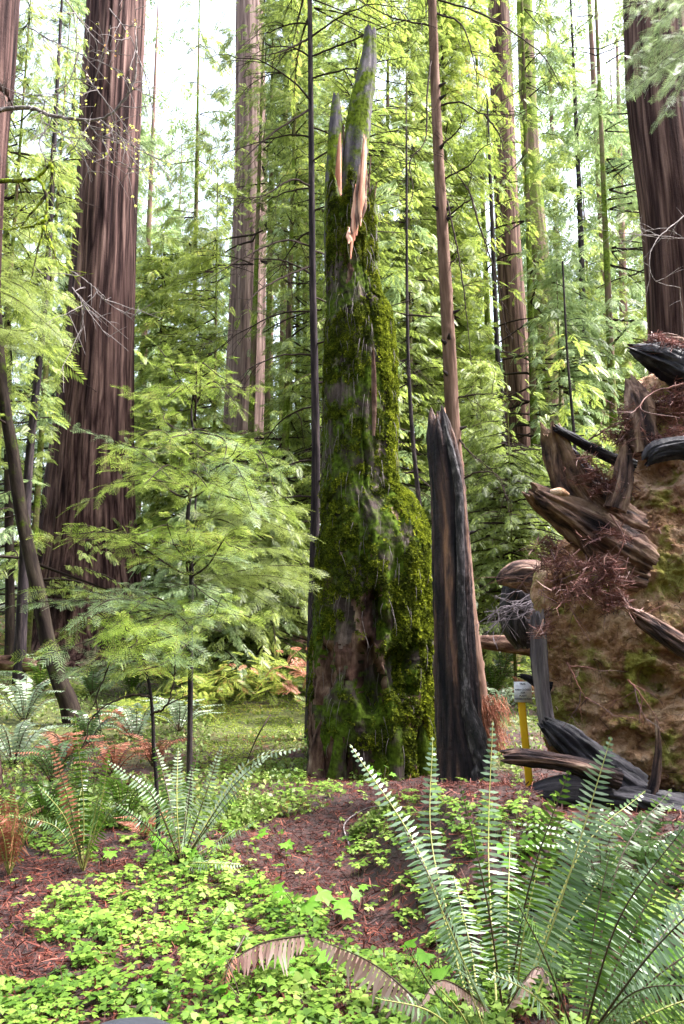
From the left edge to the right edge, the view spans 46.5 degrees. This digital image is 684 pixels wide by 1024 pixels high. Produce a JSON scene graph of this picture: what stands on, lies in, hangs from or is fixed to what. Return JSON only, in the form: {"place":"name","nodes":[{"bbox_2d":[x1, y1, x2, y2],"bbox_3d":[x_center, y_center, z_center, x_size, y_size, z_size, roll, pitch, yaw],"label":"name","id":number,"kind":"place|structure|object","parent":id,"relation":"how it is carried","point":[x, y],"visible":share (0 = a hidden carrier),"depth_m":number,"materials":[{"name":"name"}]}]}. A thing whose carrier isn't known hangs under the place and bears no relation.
{"place":"outdoors","nodes":[
{"label":"outdoors","id":0,"kind":"place"},
{"bbox_2d":[0,0,642,582],"label":"sky","id":1,"kind":"structure","parent":0,"point":[169,15],"materials":[{"name":"white"}]},
{"bbox_2d":[0,602,683,1023],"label":"ground","id":2,"kind":"structure","parent":0,"point":[306,832],"depth_m":5.64,"materials":[{"name":"soil"}]},
{"bbox_2d":[0,0,19,791],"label":"redwood tree","id":3,"kind":"object","parent":2,"relation":"on","point":[9,17],"visible":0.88,"depth_m":9.31,"materials":[{"name":"brown plant"}]},
{"bbox_2d":[0,0,196,386],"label":"bare limb","id":4,"kind":"object","parent":3,"relation":"attached to","point":[30,108],"visible":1,"depth_m":8.34,"materials":[{"name":"plant"}]},
{"bbox_2d":[0,143,93,297],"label":"bare limb","id":5,"kind":"object","parent":4,"relation":"attached to","point":[42,199],"visible":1,"depth_m":7.54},
{"bbox_2d":[0,789,44,874],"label":"sword fern","id":6,"kind":"object","parent":2,"relation":"on","point":[8,854],"visible":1,"depth_m":5.45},
{"bbox_2d":[0,46,71,676],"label":"slender tree","id":7,"kind":"object","parent":2,"relation":"on","point":[10,579],"visible":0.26,"depth_m":16.97,"materials":[{"name":"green plant"}]},
{"bbox_2d":[0,675,82,720],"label":"sword fern","id":8,"kind":"object","parent":2,"relation":"on","point":[30,705],"visible":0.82,"depth_m":12.28,"materials":[{"name":"green fern leaf"},{"name":"brown stem"}]},
{"bbox_2d":[0,718,82,766],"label":"sword fern","id":9,"kind":"object","parent":2,"relation":"on","point":[23,735],"visible":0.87,"depth_m":9.75,"materials":[{"name":"green fern leaf"},{"name":"brown stem"}]},
{"bbox_2d":[0,280,85,726],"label":"leaning tree","id":10,"kind":"object","parent":2,"relation":"on","point":[67,698],"visible":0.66,"depth_m":12.53,"materials":[{"name":"brown plant"}]},
{"bbox_2d":[0,198,86,362],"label":"understory tree","id":11,"kind":"object","parent":2,"relation":"on","point":[4,332],"visible":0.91,"depth_m":9.32,"materials":[{"name":"green plant"}]},
{"bbox_2d":[1,661,86,696],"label":"sword fern","id":12,"kind":"object","parent":2,"relation":"on","point":[38,670],"visible":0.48,"depth_m":14.31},
{"bbox_2d":[0,0,91,694],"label":"slender tree","id":13,"kind":"object","parent":2,"relation":"on","point":[20,638],"visible":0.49,"depth_m":15.40,"materials":[{"name":"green plant"}]},
{"bbox_2d":[0,769,101,822],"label":"sword fern","id":14,"kind":"object","parent":2,"relation":"on","point":[38,797],"visible":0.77,"depth_m":6.81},
{"bbox_2d":[0,737,107,783],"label":"sword fern","id":15,"kind":"object","parent":2,"relation":"on","point":[51,770],"visible":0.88,"depth_m":8.74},
{"bbox_2d":[14,730,112,766],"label":"sword fern","id":16,"kind":"object","parent":2,"relation":"on","point":[56,741],"visible":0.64,"depth_m":9.85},
{"bbox_2d":[10,715,139,870],"bbox_3d":[-1.768,1.973,5.636,0.765,1.087,0.773,-4,-10,23],"label":"sword fern","id":17,"kind":"object","parent":2,"relation":"on","point":[81,862],"visible":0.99,"depth_m":5.58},
{"bbox_2d":[0,0,157,476],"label":"understory tree","id":18,"kind":"object","parent":2,"relation":"on","point":[25,81],"visible":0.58,"depth_m":15.24,"materials":[{"name":"green plant"}]},
{"bbox_2d":[0,0,162,656],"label":"understory tree","id":19,"kind":"object","parent":2,"relation":"on","point":[40,454],"visible":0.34,"depth_m":18.65,"materials":[{"name":"green plant"}]},
{"bbox_2d":[0,0,179,583],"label":"understory tree","id":20,"kind":"object","parent":2,"relation":"on","point":[62,280],"visible":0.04,"depth_m":27.81,"materials":[{"name":"green plant"}]},
{"bbox_2d":[51,706,133,746],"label":"sword fern","id":21,"kind":"object","parent":2,"relation":"on","point":[83,724],"visible":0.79,"depth_m":10.81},
{"bbox_2d":[30,0,155,666],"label":"redwood tree","id":22,"kind":"object","parent":2,"relation":"on","point":[106,235],"visible":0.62,"depth_m":20.12,"materials":[{"name":"brown plant"}]},
{"bbox_2d":[64,666,124,696],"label":"sword fern","id":23,"kind":"object","parent":2,"relation":"on","point":[90,684],"visible":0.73,"depth_m":14.41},
{"bbox_2d":[0,0,193,492],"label":"understory tree","id":24,"kind":"object","parent":2,"relation":"on","point":[145,142],"visible":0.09,"depth_m":30.68,"materials":[{"name":"green plant"}]},
{"bbox_2d":[64,741,157,774],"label":"sword fern","id":25,"kind":"object","parent":2,"relation":"on","point":[114,756],"visible":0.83,"depth_m":9.28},
{"bbox_2d":[56,770,182,825],"bbox_3d":[-1.919,2.453,6.780,1.053,0.457,0.958,3,-10,-20],"label":"sword fern","id":26,"kind":"object","parent":2,"relation":"on","point":[127,804],"visible":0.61,"depth_m":6.74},
{"bbox_2d":[102,664,161,693],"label":"sword fern","id":27,"kind":"object","parent":2,"relation":"on","point":[128,683],"visible":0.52,"depth_m":14.49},
{"bbox_2d":[101,1017,169,1023],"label":"boulder","id":28,"kind":"object","parent":2,"relation":"on","point":[140,1020],"visible":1,"depth_m":2.58,"materials":[{"name":"grey stone"}]},
{"bbox_2d":[65,611,207,840],"bbox_3d":[-1.572,1.707,5.926,1.112,1.911,0.777,0,-9,0],"label":"shrub","id":29,"kind":"object","parent":2,"relation":"on","point":[142,642],"visible":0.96,"depth_m":6.09,"materials":[{"name":"green plant"}]},
{"bbox_2d":[93,700,186,739],"bbox_3d":[-2.859,2.938,11.239,1.263,0.562,1.335,-2,-9,9],"label":"sword fern","id":30,"kind":"object","parent":2,"relation":"on","point":[133,727],"visible":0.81,"depth_m":11.12,"materials":[{"name":"green fern leaf"}]},
{"bbox_2d":[113,810,175,839],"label":"sword fern","id":31,"kind":"object","parent":2,"relation":"on","point":[145,834],"visible":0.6,"depth_m":6.31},
{"bbox_2d":[135,836,168,855],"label":"broadleaf seedling","id":32,"kind":"object","parent":2,"relation":"on","point":[154,846],"visible":0.64,"depth_m":5.68,"materials":[{"name":"green plant"}]},
{"bbox_2d":[2,336,310,817],"bbox_3d":[-1.601,0.592,6.868,2.624,4.445,2.259,-2,-9,12],"label":"redwood sapling","id":33,"kind":"object","parent":2,"relation":"on","point":[189,613],"visible":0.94,"depth_m":6.83,"materials":[{"name":"green plant"}]},
{"bbox_2d":[120,733,199,766],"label":"sword fern","id":34,"kind":"object","parent":2,"relation":"on","point":[159,748],"visible":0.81,"depth_m":9.77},
{"bbox_2d":[142,696,224,730],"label":"sword fern","id":35,"kind":"object","parent":2,"relation":"on","point":[179,718],"visible":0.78,"depth_m":11.52,"materials":[{"name":"green plant"}]},
{"bbox_2d":[134,230,253,612],"bbox_3d":[-5.601,-2.496,24.780,6.601,13.201,7.390,3,-9,-16],"label":"understory tree","id":36,"kind":"object","parent":2,"relation":"on","point":[165,259],"visible":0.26,"depth_m":24.84,"materials":[{"name":"green plant"}]},
{"bbox_2d":[180,838,215,861],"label":"broadleaf seedling","id":37,"kind":"object","parent":2,"relation":"on","point":[207,842],"visible":0.59,"depth_m":5.52,"materials":[{"name":"green plant"}]},
{"bbox_2d":[90,483,306,696],"bbox_3d":[-2.212,1.484,14.898,3.876,4.200,3.364,-2,-9,12],"label":"understory tree","id":38,"kind":"object","parent":2,"relation":"on","point":[201,503],"visible":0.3,"depth_m":14.63,"materials":[{"name":"green plant"}]},
{"bbox_2d":[134,0,271,592],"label":"understory tree","id":39,"kind":"object","parent":2,"relation":"on","point":[204,38],"visible":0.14,"depth_m":34.65,"materials":[{"name":"green plant"}]},
{"bbox_2d":[108,744,304,873],"bbox_3d":[-1.014,2.089,5.654,1.267,0.803,0.841,-4,-10,24],"label":"sword fern","id":40,"kind":"object","parent":2,"relation":"on","point":[172,826],"visible":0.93,"depth_m":5.62,"materials":[{"name":"green fern leaf"}]},
{"bbox_2d":[175,900,237,947],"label":"broadleaf seedling","id":41,"kind":"object","parent":2,"relation":"on","point":[230,906],"visible":0.8,"depth_m":4.19,"materials":[{"name":"green plant"}]},
{"bbox_2d":[129,156,308,637],"bbox_3d":[-3.216,-3.215,21.688,5.699,14.221,5.574,-5,-10,29],"label":"understory tree","id":42,"kind":"object","parent":2,"relation":"on","point":[202,305],"visible":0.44,"depth_m":21.99,"materials":[{"name":"green plant"}]},
{"bbox_2d":[136,471,310,696],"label":"understory tree","id":43,"kind":"object","parent":2,"relation":"on","point":[293,598],"visible":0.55,"depth_m":14.38,"materials":[{"name":"green plant"}]},
{"bbox_2d":[154,0,330,479],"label":"understory tree","id":44,"kind":"object","parent":2,"relation":"on","point":[259,167],"visible":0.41,"depth_m":28.13,"materials":[{"name":"green plant"}]},
{"bbox_2d":[222,0,266,556],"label":"redwood tree","id":45,"kind":"object","parent":2,"relation":"on","point":[243,288],"visible":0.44,"depth_m":31.33,"materials":[{"name":"brown plant"}]},
{"bbox_2d":[212,955,276,1005],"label":"broadleaf seedling","id":46,"kind":"object","parent":2,"relation":"on","point":[269,980],"visible":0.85,"depth_m":3.48,"materials":[{"name":"green plant"}]},
{"bbox_2d":[196,692,309,783],"bbox_3d":[-1.317,3.180,11.750,1.664,0.636,6.060,0,-9,-3],"label":"ground moss","id":47,"kind":"object","parent":2,"relation":"on","point":[274,710],"visible":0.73,"depth_m":11.59,"materials":[{"name":"moss"}]},
{"bbox_2d":[179,466,329,643],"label":"redwood sapling","id":48,"kind":"object","parent":2,"relation":"on","point":[220,577],"visible":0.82,"depth_m":8.82,"materials":[{"name":"green plant"}]},
{"bbox_2d":[0,614,534,702],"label":"dead bracken","id":49,"kind":"object","parent":2,"relation":"on","point":[297,673],"visible":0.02,"depth_m":12.47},
{"bbox_2d":[146,0,390,638],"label":"understory tree","id":50,"kind":"object","parent":2,"relation":"on","point":[287,399],"visible":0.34,"depth_m":20.18,"materials":[{"name":"green plant"}]},
{"bbox_2d":[0,600,537,723],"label":"undergrowth","id":51,"kind":"object","parent":2,"relation":"on","point":[200,692],"visible":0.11,"depth_m":13.22,"materials":[{"name":"plant"}]},
{"bbox_2d":[0,655,43,670],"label":"fallen log","id":52,"kind":"object","parent":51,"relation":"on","point":[6,663],"visible":0.66,"depth_m":14.67,"materials":[{"name":"brown wood"}]},
{"bbox_2d":[234,27,309,540],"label":"slender tree","id":53,"kind":"object","parent":2,"relation":"on","point":[267,367],"visible":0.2,"depth_m":27.40,"materials":[{"name":"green plant"}]},
{"bbox_2d":[0,636,544,838],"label":"ground cover","id":54,"kind":"object","parent":2,"relation":"on","point":[243,816],"visible":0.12,"depth_m":8.61,"materials":[{"name":"plant"}]},
{"bbox_2d":[256,826,294,853],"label":"broadleaf seedling","id":55,"kind":"object","parent":2,"relation":"on","point":[287,845],"visible":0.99,"depth_m":6.21,"materials":[{"name":"green plant"}]},
{"bbox_2d":[270,93,323,621],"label":"slender tree","id":56,"kind":"object","parent":2,"relation":"on","point":[297,334],"visible":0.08,"depth_m":28.43,"materials":[{"name":"green plant"}]},
{"bbox_2d":[269,881,336,917],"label":"broadleaf seedling","id":57,"kind":"object","parent":2,"relation":"on","point":[311,903],"visible":0.74,"depth_m":4.75,"materials":[{"name":"green plant"}]},
{"bbox_2d":[270,940,337,983],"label":"broadleaf seedling","id":58,"kind":"object","parent":2,"relation":"on","point":[322,958],"visible":0.33,"depth_m":3.81,"materials":[{"name":"green plant"}]},
{"bbox_2d":[213,0,402,623],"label":"understory tree","id":59,"kind":"object","parent":2,"relation":"on","point":[303,339],"visible":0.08,"depth_m":28.82,"materials":[{"name":"green plant"}]},
{"bbox_2d":[177,0,443,739],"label":"slender tree","id":60,"kind":"object","parent":2,"relation":"on","point":[315,427],"visible":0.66,"depth_m":12.25,"materials":[{"name":"green plant"}]},
{"bbox_2d":[0,0,647,610],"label":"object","id":61,"kind":"object","parent":2,"relation":"on","point":[560,224],"visible":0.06,"depth_m":46.83,"materials":[{"name":"green plant"}]},
{"bbox_2d":[219,934,433,1023],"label":"dead frond","id":62,"kind":"object","parent":2,"relation":"on","point":[358,960],"visible":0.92,"depth_m":3.58,"materials":[{"name":"plant"}]},
{"bbox_2d":[267,0,389,528],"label":"understory tree","id":63,"kind":"object","parent":2,"relation":"on","point":[328,117],"visible":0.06,"depth_m":37.37,"materials":[{"name":"green plant"}]},
{"bbox_2d":[0,756,683,1023],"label":"wood sorrel","id":64,"kind":"object","parent":2,"relation":"on","point":[322,1006],"visible":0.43,"depth_m":4.11,"materials":[{"name":"green plant"}]},
{"bbox_2d":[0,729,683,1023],"bbox_3d":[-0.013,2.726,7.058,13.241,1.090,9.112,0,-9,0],"label":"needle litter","id":65,"kind":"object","parent":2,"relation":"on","point":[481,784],"visible":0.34,"depth_m":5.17,"materials":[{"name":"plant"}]},
{"bbox_2d":[330,886,362,920],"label":"broadleaf seedling","id":66,"kind":"object","parent":2,"relation":"on","point":[344,906],"visible":0.91,"depth_m":4.80,"materials":[{"name":"green plant"}]},
{"bbox_2d":[211,0,490,629],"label":"understory tree","id":67,"kind":"object","parent":2,"relation":"on","point":[354,49],"visible":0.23,"depth_m":19.24,"materials":[{"name":"green plant"}]},
{"bbox_2d":[304,24,436,780],"bbox_3d":[0.399,-1.730,10.692,1.751,10.910,1.666,0,-9,0],"label":"tree snag","id":68,"kind":"object","parent":2,"relation":"on","point":[370,687],"visible":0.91,"depth_m":9.85,"materials":[{"name":"plant"}]},
{"bbox_2d":[263,0,486,606],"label":"understory tree","id":69,"kind":"object","parent":2,"relation":"on","point":[387,99],"visible":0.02,"depth_m":26.16,"materials":[{"name":"green plant"}]},
{"bbox_2d":[299,2,518,654],"bbox_3d":[1.632,-5.205,21.099,6.138,18.200,6.022,0,-9,0],"label":"understory tree","id":70,"kind":"object","parent":2,"relation":"on","point":[416,126],"visible":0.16,"depth_m":21.33,"materials":[{"name":"green plant"}]},
{"bbox_2d":[399,930,449,981],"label":"broadleaf seedling","id":71,"kind":"object","parent":2,"relation":"on","point":[422,956],"visible":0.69,"depth_m":3.71,"materials":[{"name":"green plant"}]},
{"bbox_2d":[375,976,481,1023],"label":"sword fern","id":72,"kind":"object","parent":2,"relation":"on","point":[417,1006],"visible":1,"depth_m":2.80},
{"bbox_2d":[376,94,499,571],"bbox_3d":[1.418,-2.664,15.780,3.506,12.600,2.800,0,-9,0],"label":"slender tree","id":73,"kind":"object","parent":2,"relation":"on","point":[424,233],"visible":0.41,"depth_m":15.91,"materials":[{"name":"green plant"}]},
{"bbox_2d":[381,0,503,479],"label":"understory tree","id":74,"kind":"object","parent":2,"relation":"on","point":[403,80],"visible":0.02,"depth_m":36.22,"materials":[{"name":"green plant"}]},
{"bbox_2d":[426,405,496,783],"bbox_3d":[1.163,0.915,7.936,0.598,4.103,0.608,0,-9,0],"label":"tree stump","id":75,"kind":"object","parent":2,"relation":"on","point":[461,741],"visible":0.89,"depth_m":7.78,"materials":[{"name":"brown wood"}]},
{"bbox_2d":[340,0,583,755],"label":"slender tree","id":76,"kind":"object","parent":2,"relation":"on","point":[442,207],"visible":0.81,"depth_m":11.55,"materials":[{"name":"brown plant"}]},
{"bbox_2d":[370,0,570,603],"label":"understory tree","id":77,"kind":"object","parent":2,"relation":"on","point":[468,246],"visible":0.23,"depth_m":23.59,"materials":[{"name":"green plant"}]},
{"bbox_2d":[415,359,549,677],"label":"understory tree","id":78,"kind":"object","parent":2,"relation":"on","point":[484,366],"visible":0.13,"depth_m":17.24,"materials":[{"name":"green plant"}]},
{"bbox_2d":[424,379,563,681],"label":"understory tree","id":79,"kind":"object","parent":2,"relation":"on","point":[514,480],"visible":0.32,"depth_m":15.04,"materials":[{"name":"green plant"}]},
{"bbox_2d":[350,721,644,1017],"bbox_3d":[0.769,1.612,3.639,1.459,1.149,1.310,0,-9,0],"label":"sword fern","id":80,"kind":"object","parent":2,"relation":"on","point":[564,922],"visible":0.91,"depth_m":3.50,"materials":[{"name":"plant"}]},
{"bbox_2d":[400,0,599,600],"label":"understory tree","id":81,"kind":"object","parent":2,"relation":"on","point":[487,315],"visible":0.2,"depth_m":26.97,"materials":[{"name":"green plant"}]},
{"bbox_2d":[457,93,546,538],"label":"slender tree","id":82,"kind":"object","parent":2,"relation":"on","point":[496,348],"visible":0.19,"depth_m":23.34,"materials":[{"name":"green plant"}]},
{"bbox_2d":[480,635,529,655],"bbox_3d":[2.530,2.003,11.832,1.182,0.347,0.202,0,-9,0],"label":"fallen log","id":83,"kind":"object","parent":2,"relation":"on","point":[503,644],"visible":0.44,"depth_m":11.77,"materials":[{"name":"brown wood"}]},
{"bbox_2d":[482,652,529,674],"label":"sword fern","id":84,"kind":"object","parent":2,"relation":"on","point":[506,664],"visible":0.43,"depth_m":16.46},
{"bbox_2d":[475,560,540,649],"bbox_3d":[2.175,1.166,9.994,0.829,1.155,1.489,-8,-12,41],"label":"fallen log","id":85,"kind":"object","parent":2,"relation":"on","point":[513,609],"visible":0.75,"depth_m":10.04,"materials":[{"name":"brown wood"}]},
{"bbox_2d":[484,665,531,696],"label":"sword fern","id":86,"kind":"object","parent":2,"relation":"on","point":[491,685],"visible":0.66,"depth_m":14.43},
{"bbox_2d":[488,0,530,507],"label":"redwood tree","id":87,"kind":"object","parent":2,"relation":"on","point":[506,274],"visible":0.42,"depth_m":30.49,"materials":[{"name":"brown plant"}]},
{"bbox_2d":[487,687,532,711],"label":"sword fern","id":88,"kind":"object","parent":2,"relation":"on","point":[506,694],"visible":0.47,"depth_m":12.79,"materials":[{"name":"green plant"}]},
{"bbox_2d":[496,840,536,869],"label":"broadleaf seedling","id":89,"kind":"object","parent":2,"relation":"on","point":[499,845],"visible":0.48,"depth_m":4.59,"materials":[{"name":"green plant"}]},
{"bbox_2d":[514,682,532,786],"bbox_3d":[1.941,2.520,8.444,0.199,1.413,0.037,0,-9,0],"label":"yellow marker post","id":90,"kind":"object","parent":2,"relation":"on","point":[522,693],"visible":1,"depth_m":8.51,"materials":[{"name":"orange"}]},
{"bbox_2d":[422,0,642,530],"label":"understory tree","id":91,"kind":"object","parent":2,"relation":"on","point":[532,373],"visible":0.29,"depth_m":25.85,"materials":[{"name":"green plant"}]},
{"bbox_2d":[516,0,563,479],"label":"redwood tree","id":92,"kind":"object","parent":2,"relation":"on","point":[536,191],"visible":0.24,"depth_m":35.23,"materials":[{"name":"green plant"}]},
{"bbox_2d":[494,261,614,583],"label":"slender tree","id":93,"kind":"object","parent":2,"relation":"on","point":[582,384],"visible":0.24,"depth_m":17.70,"materials":[{"name":"green plant"}]},
{"bbox_2d":[471,240,640,614],"bbox_3d":[5.664,-1.697,20.673,6.376,11.201,5.919,0,-9,0],"label":"understory tree","id":94,"kind":"object","parent":2,"relation":"on","point":[575,372],"visible":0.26,"depth_m":20.66,"materials":[{"name":"green plant"}]},
{"bbox_2d":[511,0,646,452],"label":"understory tree","id":95,"kind":"object","parent":2,"relation":"on","point":[600,123],"visible":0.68,"depth_m":21.71,"materials":[{"name":"green plant"}]},
{"bbox_2d":[475,329,683,814],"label":"root plate","id":96,"kind":"object","parent":2,"relation":"on","point":[606,631],"visible":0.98,"depth_m":7.67,"materials":[{"name":"soil"}]},
{"bbox_2d":[488,789,683,1023],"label":"sword fern","id":97,"kind":"object","parent":2,"relation":"on","point":[605,979],"visible":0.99,"depth_m":3.19,"materials":[{"name":"plant"}]},
{"bbox_2d":[526,229,646,487],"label":"understory tree","id":98,"kind":"object","parent":2,"relation":"on","point":[597,421],"visible":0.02,"depth_m":27.27,"materials":[{"name":"green plant"}]},
{"bbox_2d":[548,0,630,457],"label":"slender tree","id":99,"kind":"object","parent":2,"relation":"on","point":[580,213],"visible":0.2,"depth_m":25.93,"materials":[{"name":"green plant"}]},
{"bbox_2d":[512,813,672,892],"bbox_3d":[1.401,1.948,4.420,0.842,0.375,0.890,-9,-12,43],"label":"sword fern","id":100,"kind":"object","parent":2,"relation":"on","point":[600,852],"visible":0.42,"depth_m":4.47,"materials":[{"name":"green plant"}]},
{"bbox_2d":[552,5,647,470],"bbox_3d":[10.016,-6.746,25.565,7.070,22.200,7.381,-9,-13,44],"label":"understory tree","id":101,"kind":"object","parent":2,"relation":"on","point":[624,354],"visible":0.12,"depth_m":25.78,"materials":[{"name":"green plant"}]},
{"bbox_2d":[528,774,683,811],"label":"fallen log","id":102,"kind":"object","parent":2,"relation":"on","point":[548,786],"visible":0.09,"depth_m":7.57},
{"bbox_2d":[605,40,635,381],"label":"slender tree","id":103,"kind":"object","parent":2,"relation":"on","point":[623,224],"visible":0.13,"depth_m":36.34,"materials":[{"name":"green plant"}]},
{"bbox_2d":[568,0,683,333],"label":"understory tree","id":104,"kind":"object","parent":2,"relation":"on","point":[674,58],"visible":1,"depth_m":11.53,"materials":[{"name":"green plant"}]},
{"bbox_2d":[578,803,683,874],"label":"sword fern","id":105,"kind":"object","parent":2,"relation":"on","point":[641,859],"visible":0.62,"depth_m":4.54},
{"bbox_2d":[623,0,683,375],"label":"redwood tree","id":106,"kind":"object","parent":2,"relation":"on","point":[657,154],"visible":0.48,"depth_m":14.76,"materials":[{"name":"brown plant"}]},
{"bbox_2d":[635,932,683,974],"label":"broadleaf seedling","id":107,"kind":"object","parent":2,"relation":"on","point":[671,958],"visible":0.27,"depth_m":3.59,"materials":[{"name":"green plant"}]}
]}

